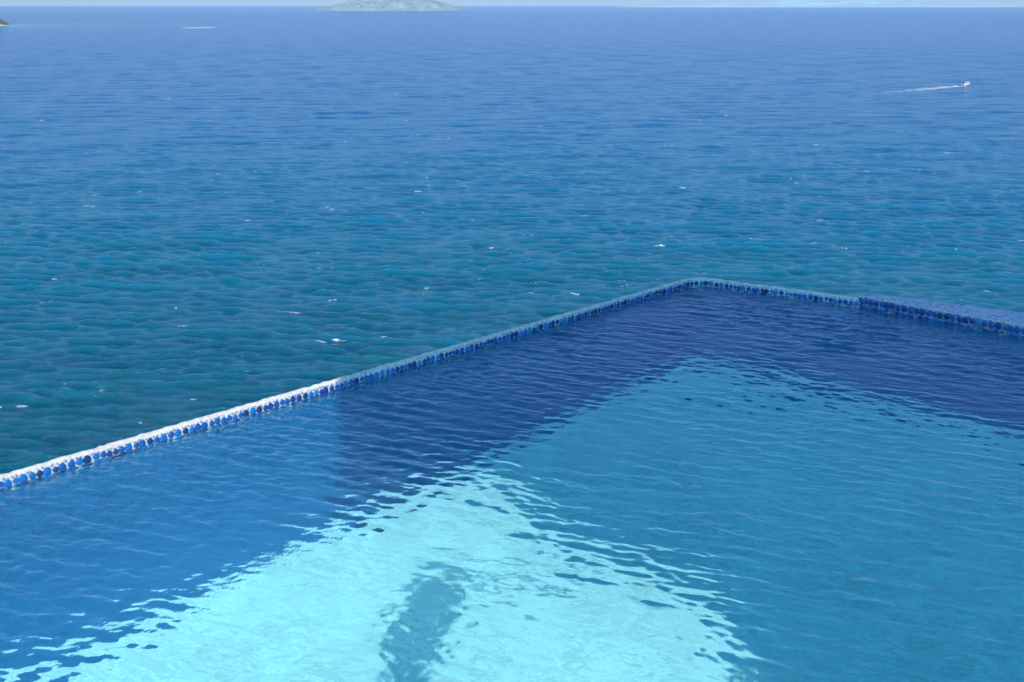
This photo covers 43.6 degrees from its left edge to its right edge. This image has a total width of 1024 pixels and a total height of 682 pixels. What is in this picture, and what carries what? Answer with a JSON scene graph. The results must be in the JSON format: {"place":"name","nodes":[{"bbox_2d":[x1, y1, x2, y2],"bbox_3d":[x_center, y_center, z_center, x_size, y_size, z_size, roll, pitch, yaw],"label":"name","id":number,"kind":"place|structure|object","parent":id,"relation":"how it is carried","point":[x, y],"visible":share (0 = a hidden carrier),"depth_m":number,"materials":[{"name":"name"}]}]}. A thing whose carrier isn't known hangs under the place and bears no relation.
{"place":"outdoors","nodes":[
{"label":"outdoors","id":0,"kind":"place"},
{"bbox_2d":[314,0,466,10],"bbox_3d":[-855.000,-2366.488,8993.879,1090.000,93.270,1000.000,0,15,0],"label":"distant island","id":1,"kind":"structure","parent":0,"point":[394,5],"depth_m":8658.76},
{"bbox_2d":[0,6,1023,473],"bbox_3d":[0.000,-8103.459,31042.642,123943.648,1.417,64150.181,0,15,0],"label":"sea","id":2,"kind":"structure","parent":0,"point":[206,210],"depth_m":275.52,"materials":[{"name":"liquid"}]},
{"bbox_2d":[0,19,8,23],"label":"rocky islet","id":3,"kind":"object","parent":2,"relation":"in","point":[3,21],"visible":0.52,"depth_m":2547.18,"materials":[{"name":"grey stone"}]},
{"bbox_2d":[0,0,1023,5],"label":"sky","id":4,"kind":"structure","parent":0,"point":[2,2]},
{"bbox_2d":[624,0,1023,6],"bbox_3d":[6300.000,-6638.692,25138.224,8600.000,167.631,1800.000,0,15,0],"label":"distant island","id":5,"kind":"structure","parent":0,"point":[808,3],"depth_m":24799.51,"materials":[{"name":"blue"}]},
{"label":"hillside","id":6,"kind":"structure","parent":0,"visible":0},
{"bbox_2d":[0,277,1023,487],"bbox_3d":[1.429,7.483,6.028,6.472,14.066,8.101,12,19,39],"label":"infinity pool","id":7,"kind":"structure","parent":6,"relation":"on","point":[1006,322],"depth_m":7.15,"materials":[{"name":"tile"}]},
{"bbox_2d":[0,285,1023,681],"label":"pool water","id":8,"kind":"structure","parent":7,"relation":"in","point":[698,483],"depth_m":4.61,"materials":[{"name":"blue liquid"}]}
]}

